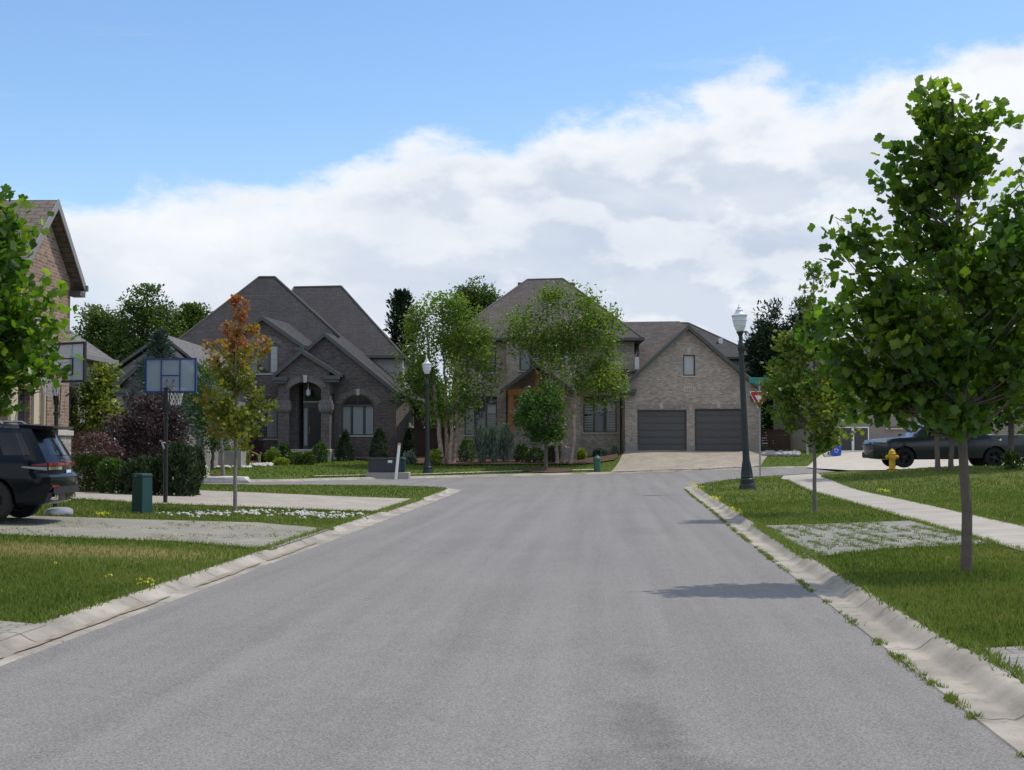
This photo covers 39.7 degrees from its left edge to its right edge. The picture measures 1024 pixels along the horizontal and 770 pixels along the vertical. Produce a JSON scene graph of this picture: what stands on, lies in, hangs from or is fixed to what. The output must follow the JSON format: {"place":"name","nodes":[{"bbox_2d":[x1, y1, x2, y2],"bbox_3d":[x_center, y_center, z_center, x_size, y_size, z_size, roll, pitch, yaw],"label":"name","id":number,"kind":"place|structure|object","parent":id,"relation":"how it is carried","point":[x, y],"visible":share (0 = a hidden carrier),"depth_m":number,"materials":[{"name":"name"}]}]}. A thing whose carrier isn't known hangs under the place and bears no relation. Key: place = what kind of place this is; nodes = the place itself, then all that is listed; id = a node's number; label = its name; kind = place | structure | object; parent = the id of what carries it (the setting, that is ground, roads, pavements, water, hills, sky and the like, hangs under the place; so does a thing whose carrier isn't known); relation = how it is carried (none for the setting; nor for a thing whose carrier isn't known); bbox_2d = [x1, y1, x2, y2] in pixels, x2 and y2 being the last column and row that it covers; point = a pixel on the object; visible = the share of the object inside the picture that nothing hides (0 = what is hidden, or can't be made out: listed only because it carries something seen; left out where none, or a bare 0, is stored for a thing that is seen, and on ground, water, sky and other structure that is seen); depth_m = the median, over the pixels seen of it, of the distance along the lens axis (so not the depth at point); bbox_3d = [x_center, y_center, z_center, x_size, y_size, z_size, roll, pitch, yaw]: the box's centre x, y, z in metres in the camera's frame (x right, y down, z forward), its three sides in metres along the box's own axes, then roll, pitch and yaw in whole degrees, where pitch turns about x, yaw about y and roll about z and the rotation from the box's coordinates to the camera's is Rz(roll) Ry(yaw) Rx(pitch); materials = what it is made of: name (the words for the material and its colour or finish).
{"place":"outdoors","nodes":[
{"label":"outdoors","id":0,"kind":"place"},
{"bbox_2d":[0,621,44,639],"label":"driveway","id":1,"kind":"structure","parent":0,"point":[7,626],"depth_m":12.63,"materials":[{"name":"grey concrete"}]},
{"bbox_2d":[0,515,327,547],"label":"driveway","id":2,"kind":"structure","parent":0,"point":[128,528],"depth_m":25.23,"materials":[{"name":"grey concrete"}]},
{"bbox_2d":[0,420,78,520],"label":"parked car","id":3,"kind":"object","parent":2,"relation":"on","point":[37,466],"visible":1,"depth_m":25.09,"materials":[{"name":"paint"}]},
{"bbox_2d":[1,517,317,547],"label":"paver weeds","id":4,"kind":"object","parent":2,"relation":"on","point":[162,535],"visible":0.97,"depth_m":25.30,"materials":[{"name":"green plant"}]},
{"bbox_2d":[0,483,445,622],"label":"lawn","id":5,"kind":"structure","parent":0,"point":[43,548],"depth_m":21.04,"materials":[{"name":"green plant"}]},
{"bbox_2d":[0,183,83,416],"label":"tulip tree","id":6,"kind":"object","parent":5,"relation":"on","point":[19,313],"visible":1,"depth_m":19.43,"materials":[{"name":"green plant"}]},
{"bbox_2d":[0,199,88,502],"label":"brick house","id":7,"kind":"structure","parent":5,"relation":"on","point":[54,254],"depth_m":32.67,"materials":[{"name":"beige brick"}]},
{"bbox_2d":[43,507,72,516],"bbox_3d":[-8.912,2.508,27.927,0.594,0.222,0.496,0,-2,0],"label":"landscape stone","id":8,"kind":"object","parent":5,"relation":"on","point":[62,511],"visible":0.59,"depth_m":27.76,"materials":[{"name":"white stone"}]},
{"bbox_2d":[41,341,86,506],"bbox_3d":[-9.763,0.965,30.345,0.805,3.754,1.416,2,-3,-38],"label":"basketball hoop","id":9,"kind":"object","parent":5,"relation":"on","point":[55,394],"visible":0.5,"depth_m":30.32,"materials":[{"name":"black plastic"}]},
{"bbox_2d":[72,451,106,491],"bbox_3d":[-11.670,2.450,39.129,1.030,1.263,0.853,0,-2,0],"label":"clipped hedge","id":10,"kind":"object","parent":5,"relation":"on","point":[82,469],"visible":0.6,"depth_m":38.87,"materials":[{"name":"green plant"}]},
{"bbox_2d":[69,331,118,476],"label":"house","id":11,"kind":"structure","parent":5,"relation":"on","point":[94,354],"depth_m":45.58,"materials":[{"name":"grey"}]},
{"bbox_2d":[69,387,77,427],"bbox_3d":[-13.885,0.721,44.959,0.050,1.300,0.700,0,-2,0],"label":"window","id":12,"kind":"structure","parent":11,"relation":"in","point":[71,402],"depth_m":44.77,"materials":[{"name":"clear glass"}]},
{"bbox_2d":[71,428,128,491],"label":"japanese maple","id":13,"kind":"object","parent":5,"relation":"on","point":[91,439],"visible":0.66,"depth_m":39.32,"materials":[{"name":"purple plant"}]},
{"bbox_2d":[95,457,125,493],"bbox_3d":[-10.868,2.488,38.538,0.910,1.112,0.747,0,-2,0],"label":"round shrub","id":14,"kind":"object","parent":5,"relation":"on","point":[110,466],"visible":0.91,"depth_m":38.34,"materials":[{"name":"green plant"}]},
{"bbox_2d":[116,454,161,494],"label":"juniper","id":15,"kind":"object","parent":5,"relation":"on","point":[145,464],"visible":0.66,"depth_m":38.10,"materials":[{"name":"green plant"}]},
{"bbox_2d":[131,473,152,513],"bbox_3d":[-7.842,2.340,30.100,0.315,0.927,0.316,-1,-3,30],"label":"utility pedestal","id":16,"kind":"object","parent":5,"relation":"on","point":[141,493],"visible":0.79,"depth_m":29.99,"materials":[{"name":"green paint"}]},
{"bbox_2d":[90,393,195,463],"bbox_3d":[-10.714,1.710,41.562,3.021,2.989,2.797,0,-2,-7],"label":"plum tree","id":17,"kind":"object","parent":5,"relation":"on","point":[140,431],"visible":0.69,"depth_m":41.26,"materials":[{"name":"purple plant"}]},
{"bbox_2d":[145,358,196,502],"bbox_3d":[-8.386,1.201,34.968,0.982,3.744,1.106,2,-3,-38],"label":"basketball hoop","id":18,"kind":"object","parent":5,"relation":"on","point":[166,399],"visible":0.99,"depth_m":34.98,"materials":[{"name":"black plastic"}]},
{"bbox_2d":[154,437,202,495],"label":"juniper","id":19,"kind":"object","parent":5,"relation":"on","point":[180,457],"visible":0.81,"depth_m":37.91,"materials":[{"name":"green plant"}]},
{"bbox_2d":[184,442,206,494],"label":"juniper","id":20,"kind":"object","parent":5,"relation":"on","point":[201,455],"visible":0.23,"depth_m":38.89,"materials":[{"name":"green plant"}]},
{"bbox_2d":[194,293,278,510],"bbox_3d":[-6.165,0.454,31.967,1.967,5.085,2.078,0,-2,0],"label":"maple tree","id":21,"kind":"object","parent":5,"relation":"on","point":[235,418],"visible":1,"depth_m":31.86,"materials":[{"name":"green plant"}]},
{"bbox_2d":[155,508,368,519],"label":"white pebbles","id":22,"kind":"object","parent":5,"relation":"on","point":[303,513],"visible":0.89,"depth_m":31.28,"materials":[{"name":"white gravel"}]},
{"bbox_2d":[2,476,1023,650],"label":"grass edging","id":23,"kind":"object","parent":5,"relation":"on","point":[765,529],"depth_m":22.56,"materials":[{"name":"green plant"}]},
{"bbox_2d":[75,490,412,510],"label":"driveway","id":24,"kind":"structure","parent":0,"point":[251,499],"depth_m":37.39,"materials":[{"name":"beige concrete"}]},
{"bbox_2d":[109,448,826,478],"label":"lawn","id":25,"kind":"structure","parent":0,"point":[806,462],"depth_m":72.53,"materials":[{"name":"green plant"}]},
{"bbox_2d":[71,302,131,440],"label":"leafy tree","id":26,"kind":"object","parent":25,"relation":"on","point":[96,319],"visible":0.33,"depth_m":91.57,"materials":[{"name":"green plant"}]},
{"bbox_2d":[102,283,188,382],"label":"leafy tree","id":27,"kind":"object","parent":25,"relation":"on","point":[149,318],"visible":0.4,"depth_m":89.61,"materials":[{"name":"green plant"}]},
{"bbox_2d":[169,301,212,335],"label":"leafy tree","id":28,"kind":"object","parent":25,"relation":"on","point":[190,313],"visible":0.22,"depth_m":97.70,"materials":[{"name":"green plant"}]},
{"bbox_2d":[201,422,239,468],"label":"standard tree","id":29,"kind":"object","parent":25,"relation":"on","point":[213,449],"visible":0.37,"depth_m":67.88,"materials":[{"name":"green plant"}]},
{"bbox_2d":[209,474,244,476],"bbox_3d":[-12.750,4.013,62.556,2.458,0.194,2.112,0,-2,0],"label":"mulch bed","id":30,"kind":"object","parent":25,"relation":"on","point":[211,475],"visible":0.26,"depth_m":63.03,"materials":[{"name":"brown soil"}]},
{"bbox_2d":[175,356,247,475],"bbox_3d":[-13.429,1.453,63.016,3.670,5.492,3.003,0,-2,0],"label":"young tree","id":31,"kind":"object","parent":30,"relation":"on","point":[198,406],"visible":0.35,"depth_m":63.01,"materials":[{"name":"green plant"}]},
{"bbox_2d":[109,276,423,468],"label":"brick house","id":32,"kind":"structure","parent":25,"relation":"on","point":[324,376],"depth_m":80.52,"materials":[{"name":"grey brick"}]},
{"bbox_2d":[249,341,277,374],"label":"window","id":33,"kind":"structure","parent":32,"relation":"in","point":[270,364],"depth_m":80.49,"materials":[{"name":"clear glass"}]},
{"bbox_2d":[253,406,277,439],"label":"window","id":34,"kind":"structure","parent":32,"relation":"in","point":[270,432],"depth_m":80.33,"materials":[{"name":"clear glass"}]},
{"bbox_2d":[309,407,320,448],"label":"door","id":35,"kind":"structure","parent":32,"relation":"in","point":[314,414],"depth_m":80.02,"materials":[{"name":"grey wood"}]},
{"bbox_2d":[340,395,373,436],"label":"window","id":36,"kind":"structure","parent":32,"relation":"in","point":[359,420],"depth_m":80.65,"materials":[{"name":"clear glass"}]},
{"bbox_2d":[214,458,367,467],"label":"mulch bed","id":37,"kind":"object","parent":25,"relation":"on","point":[252,461],"visible":0.18,"depth_m":77.53,"materials":[{"name":"brown soil"}]},
{"bbox_2d":[311,440,328,462],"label":"garden shrub","id":38,"kind":"object","parent":37,"relation":"on","point":[320,446],"visible":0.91,"depth_m":77.39,"materials":[{"name":"green plant"}]},
{"bbox_2d":[368,426,389,457],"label":"cone evergreen","id":39,"kind":"object","parent":37,"relation":"on","point":[378,434],"visible":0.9,"depth_m":79.04,"materials":[{"name":"green plant"}]},
{"bbox_2d":[298,450,317,464],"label":"garden shrub","id":40,"kind":"object","parent":25,"relation":"on","point":[310,457],"visible":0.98,"depth_m":75.73,"materials":[{"name":"green plant"}]},
{"bbox_2d":[335,429,354,460],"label":"cone evergreen","id":41,"kind":"object","parent":25,"relation":"on","point":[345,436],"visible":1,"depth_m":79.07,"materials":[{"name":"green plant"}]},
{"bbox_2d":[365,458,410,478],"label":"transformer box","id":42,"kind":"object","parent":25,"relation":"on","point":[381,468],"visible":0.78,"depth_m":66.33,"materials":[{"name":"grey paint"}]},
{"bbox_2d":[383,287,424,415],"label":"cypress tree","id":43,"kind":"object","parent":25,"relation":"on","point":[398,300],"visible":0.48,"depth_m":92.83,"materials":[{"name":"green plant"}]},
{"bbox_2d":[401,426,416,455],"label":"cone evergreen","id":44,"kind":"object","parent":25,"relation":"on","point":[409,435],"visible":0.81,"depth_m":79.83,"materials":[{"name":"green plant"}]},
{"bbox_2d":[422,358,432,472],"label":"street lamp","id":45,"kind":"object","parent":25,"relation":"on","point":[426,366],"visible":1,"depth_m":70.50,"materials":[{"name":"black metal"}]},
{"bbox_2d":[405,427,454,455],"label":"wooden fence","id":46,"kind":"object","parent":25,"relation":"on","point":[419,437],"visible":0.3,"depth_m":83.25,"materials":[{"name":"brown wood"}]},
{"bbox_2d":[414,372,454,448],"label":"leafy tree","id":47,"kind":"object","parent":25,"relation":"on","point":[433,425],"visible":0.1,"depth_m":102.93,"materials":[{"name":"green plant"}]},
{"bbox_2d":[442,275,504,369],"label":"leafy tree","id":48,"kind":"object","parent":25,"relation":"on","point":[480,295],"visible":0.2,"depth_m":99.48,"materials":[{"name":"green plant"}]},
{"bbox_2d":[415,451,622,464],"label":"mulch bed","id":49,"kind":"object","parent":25,"relation":"on","point":[579,461],"visible":0.53,"depth_m":77.01,"materials":[{"name":"brown soil"}]},
{"bbox_2d":[385,288,506,464],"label":"birch tree","id":50,"kind":"object","parent":49,"relation":"on","point":[460,338],"visible":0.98,"depth_m":76.30,"materials":[{"name":"green plant"}]},
{"bbox_2d":[458,436,475,461],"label":"garden shrub","id":51,"kind":"object","parent":49,"relation":"on","point":[464,444],"visible":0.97,"depth_m":77.38,"materials":[{"name":"green plant"}]},
{"bbox_2d":[473,422,491,462],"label":"sage bush","id":52,"kind":"object","parent":49,"relation":"on","point":[482,440],"visible":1,"depth_m":76.58,"materials":[{"name":"green plant"}]},
{"bbox_2d":[487,418,502,461],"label":"sage bush","id":53,"kind":"object","parent":49,"relation":"on","point":[495,433],"visible":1,"depth_m":76.77,"materials":[{"name":"green plant"}]},
{"bbox_2d":[499,423,515,461],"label":"sage bush","id":54,"kind":"object","parent":49,"relation":"on","point":[507,443],"visible":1,"depth_m":76.97,"materials":[{"name":"green plant"}]},
{"bbox_2d":[513,442,529,461],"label":"garden shrub","id":55,"kind":"object","parent":49,"relation":"on","point":[519,449],"visible":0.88,"depth_m":77.37,"materials":[{"name":"green plant"}]},
{"bbox_2d":[526,445,543,462],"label":"garden shrub","id":56,"kind":"object","parent":49,"relation":"on","point":[535,456],"visible":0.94,"depth_m":76.76,"materials":[{"name":"green plant"}]},
{"bbox_2d":[496,279,632,464],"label":"birch tree","id":57,"kind":"object","parent":49,"relation":"on","point":[599,381],"visible":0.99,"depth_m":76.22,"materials":[{"name":"green plant"}]},
{"bbox_2d":[518,467,571,471],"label":"mulch bed","id":58,"kind":"object","parent":25,"relation":"on","point":[542,469],"visible":0.99,"depth_m":72.92,"materials":[{"name":"brown soil"}]},
{"bbox_2d":[503,378,576,468],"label":"young tree","id":59,"kind":"object","parent":58,"relation":"on","point":[524,417],"visible":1,"depth_m":72.96,"materials":[{"name":"green plant"}]},
{"bbox_2d":[454,278,762,459],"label":"brick house","id":60,"kind":"structure","parent":25,"relation":"on","point":[684,387],"depth_m":80.17,"materials":[{"name":"brown"}]},
{"bbox_2d":[463,396,496,435],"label":"window","id":61,"kind":"structure","parent":60,"relation":"in","point":[488,415],"depth_m":82.14,"materials":[{"name":"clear glass"}]},
{"bbox_2d":[518,346,541,371],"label":"window","id":62,"kind":"structure","parent":60,"relation":"in","point":[522,368],"depth_m":81.86,"materials":[{"name":"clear glass"}]},
{"bbox_2d":[582,394,618,433],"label":"window","id":63,"kind":"structure","parent":60,"relation":"in","point":[601,421],"depth_m":82.14,"materials":[{"name":"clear glass"}]},
{"bbox_2d":[637,410,686,450],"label":"garage door","id":64,"kind":"structure","parent":60,"relation":"in","point":[656,429],"depth_m":80.08,"materials":[{"name":"grey metal"}]},
{"bbox_2d":[681,355,696,376],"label":"window","id":65,"kind":"structure","parent":60,"relation":"in","point":[688,360],"depth_m":80.24,"materials":[{"name":"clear glass"}]},
{"bbox_2d":[695,409,741,450],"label":"garage door","id":66,"kind":"structure","parent":60,"relation":"in","point":[715,429],"depth_m":80.10,"materials":[{"name":"grey metal"}]},
{"bbox_2d":[681,322,752,369],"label":"house","id":67,"kind":"structure","parent":25,"relation":"on","point":[728,349],"depth_m":99.34,"materials":[{"name":"grey"}]},
{"bbox_2d":[737,298,795,425],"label":"conifer tree","id":68,"kind":"object","parent":25,"relation":"on","point":[758,343],"visible":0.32,"depth_m":91.69,"materials":[{"name":"green plant"}]},
{"bbox_2d":[758,373,777,428],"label":"leafy tree","id":69,"kind":"object","parent":25,"relation":"on","point":[766,422],"visible":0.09,"depth_m":91.26,"materials":[{"name":"green plant"}]},
{"bbox_2d":[762,428,789,449],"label":"wooden fence","id":70,"kind":"object","parent":25,"relation":"on","point":[775,438],"visible":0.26,"depth_m":81.42,"materials":[{"name":"brown wood"}]},
{"bbox_2d":[761,449,800,456],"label":"river stones","id":71,"kind":"object","parent":25,"relation":"on","point":[794,452],"visible":0.98,"depth_m":73.53,"materials":[{"name":"white stone"}]},
{"bbox_2d":[785,294,822,364],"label":"conifer tree","id":72,"kind":"object","parent":25,"relation":"on","point":[792,321],"visible":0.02,"depth_m":95.36,"materials":[{"name":"green plant"}]},
{"bbox_2d":[773,336,1023,450],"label":"house","id":73,"kind":"structure","parent":25,"relation":"on","point":[798,443],"depth_m":74.98,"materials":[{"name":"grey"}]},
{"bbox_2d":[0,468,1023,769],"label":"road","id":74,"kind":"structure","parent":0,"point":[662,620],"depth_m":10.97,"materials":[{"name":"grey asphalt"}]},
{"bbox_2d":[0,486,460,665],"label":"kerb","id":75,"kind":"structure","parent":74,"relation":"on","point":[182,586],"depth_m":15.78,"materials":[{"name":"concrete"}]},
{"bbox_2d":[47,596,168,640],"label":"dirt","id":76,"kind":"structure","parent":75,"relation":"on","point":[135,607],"depth_m":13.79,"materials":[{"name":"brown soil"}]},
{"bbox_2d":[250,466,809,481],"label":"kerb","id":77,"kind":"structure","parent":74,"relation":"on","point":[444,476],"depth_m":69.65,"materials":[{"name":"concrete"}]},
{"bbox_2d":[684,471,1023,757],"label":"kerb","id":78,"kind":"structure","parent":74,"relation":"on","point":[996,696],"depth_m":11.73,"materials":[{"name":"concrete"}]},
{"bbox_2d":[749,378,768,475],"bbox_3d":[10.101,1.797,57.934,0.802,4.208,0.088,0,-2,0],"label":"yield sign","id":79,"kind":"object","parent":78,"relation":"on","point":[754,393],"visible":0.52,"depth_m":57.94,"materials":[{"name":"metal"}]},
{"bbox_2d":[684,489,1023,756],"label":"gutter weeds","id":80,"kind":"object","parent":74,"relation":"on","point":[950,698],"visible":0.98,"depth_m":11.27,"materials":[{"name":"green plant"}]},
{"bbox_2d":[0,0,1023,438],"label":"sky","id":81,"kind":"structure","parent":0,"point":[676,159],"materials":[{"name":"blue"}]},
{"bbox_2d":[611,450,766,471],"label":"driveway","id":82,"kind":"structure","parent":0,"point":[642,460],"depth_m":75.41,"materials":[{"name":"beige concrete"}]},
{"bbox_2d":[697,464,1023,648],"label":"lawn","id":83,"kind":"structure","parent":0,"point":[937,480],"depth_m":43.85,"materials":[{"name":"green plant"}]},
{"bbox_2d":[731,305,755,489],"bbox_3d":[7.663,0.510,47.020,0.541,6.450,0.541,-2,-2,0],"label":"street lamp","id":84,"kind":"object","parent":83,"relation":"on","point":[739,317],"visible":0.98,"depth_m":46.92,"materials":[{"name":"black metal"}]},
{"bbox_2d":[755,261,864,511],"bbox_3d":[6.579,0.091,31.578,2.351,5.770,2.355,0,-2,0],"label":"maple tree","id":85,"kind":"object","parent":83,"relation":"on","point":[784,389],"visible":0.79,"depth_m":31.39,"materials":[{"name":"green plant"}]},
{"bbox_2d":[794,74,1023,570],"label":"tulip tree","id":86,"kind":"object","parent":83,"relation":"on","point":[904,382],"visible":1,"depth_m":17.10,"materials":[{"name":"green plant"}]},
{"bbox_2d":[863,257,992,470],"bbox_3d":[15.213,-0.746,51.384,4.528,7.984,4.529,0,-2,0],"label":"leafy tree","id":87,"kind":"object","parent":83,"relation":"on","point":[937,457],"visible":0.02,"depth_m":51.26,"materials":[{"name":"green plant"}]},
{"bbox_2d":[862,421,1023,467],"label":"car","id":88,"kind":"object","parent":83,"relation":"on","point":[909,448],"visible":0.77,"depth_m":54.54,"materials":[{"name":"paint"}]},
{"bbox_2d":[926,276,990,469],"bbox_3d":[16.235,-0.419,51.670,4.015,7.297,3.656,0,-2,0],"label":"leafy tree","id":89,"kind":"object","parent":83,"relation":"on","point":[951,457],"visible":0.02,"depth_m":51.50,"materials":[{"name":"green plant"}]},
{"bbox_2d":[972,221,1023,467],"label":"leafy tree","id":90,"kind":"object","parent":83,"relation":"on","point":[1007,414],"visible":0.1,"depth_m":52.02,"materials":[{"name":"green plant"}]},
{"bbox_2d":[1000,448,1023,469],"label":"garden shrub","id":91,"kind":"object","parent":83,"relation":"on","point":[1008,457],"visible":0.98,"depth_m":51.08,"materials":[{"name":"green plant"}]},
{"bbox_2d":[759,520,982,556],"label":"driveway","id":92,"kind":"structure","parent":0,"point":[829,534],"depth_m":23.73,"materials":[{"name":"grey concrete"}]},
{"bbox_2d":[769,520,985,553],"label":"paver weeds","id":93,"kind":"object","parent":92,"relation":"on","point":[852,544],"visible":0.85,"depth_m":23.49,"materials":[{"name":"green plant"}]},
{"bbox_2d":[781,473,1023,550],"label":"sidewalk","id":94,"kind":"structure","parent":0,"point":[1007,533],"depth_m":30.12,"materials":[{"name":"concrete"}]},
{"bbox_2d":[807,451,1023,469],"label":"driveway","id":95,"kind":"structure","parent":0,"point":[849,460],"depth_m":66.15,"materials":[{"name":"concrete"}]},
{"bbox_2d":[839,427,852,450],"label":"framed screen","id":96,"kind":"object","parent":95,"relation":"on","point":[847,444],"visible":0.54,"depth_m":72.56,"materials":[{"name":"white paint"}]},
{"bbox_2d":[853,427,868,450],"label":"framed screen","id":97,"kind":"object","parent":95,"relation":"on","point":[858,438],"visible":0.73,"depth_m":72.56,"materials":[{"name":"white paint"}]},
{"bbox_2d":[970,646,1023,681],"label":"driveway","id":98,"kind":"structure","parent":0,"point":[1013,653],"depth_m":10.66,"materials":[{"name":"grey concrete"}]},
{"bbox_2d":[956,640,1023,683],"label":"paver weeds","id":99,"kind":"object","parent":98,"relation":"on","point":[994,659],"visible":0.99,"depth_m":10.29,"materials":[{"name":"green plant"}]},
{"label":"mulch bed","id":100,"kind":"structure","parent":0,"visible":0},
{"bbox_2d":[69,360,128,481],"bbox_3d":[-13.236,1.254,44.955,2.028,4.125,1.973,0,-2,0],"label":"ornamental tree","id":101,"kind":"object","parent":100,"relation":"on","point":[94,401],"visible":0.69,"depth_m":44.72,"materials":[{"name":"green plant"}]},
{"bbox_2d":[121,326,204,445],"bbox_3d":[-14.925,0.820,60.526,3.519,6.686,3.469,0,-2,0],"label":"spruce tree","id":102,"kind":"object","parent":100,"relation":"on","point":[160,337],"visible":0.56,"depth_m":60.38,"materials":[{"name":"green plant"}]},
{"bbox_2d":[203,476,250,482],"bbox_3d":[-11.806,3.894,58.572,2.094,0.282,0.699,0,-2,0],"label":"landscape stone","id":103,"kind":"object","parent":100,"relation":"on","point":[225,479],"visible":0.85,"depth_m":58.26,"materials":[{"name":"white stone"}]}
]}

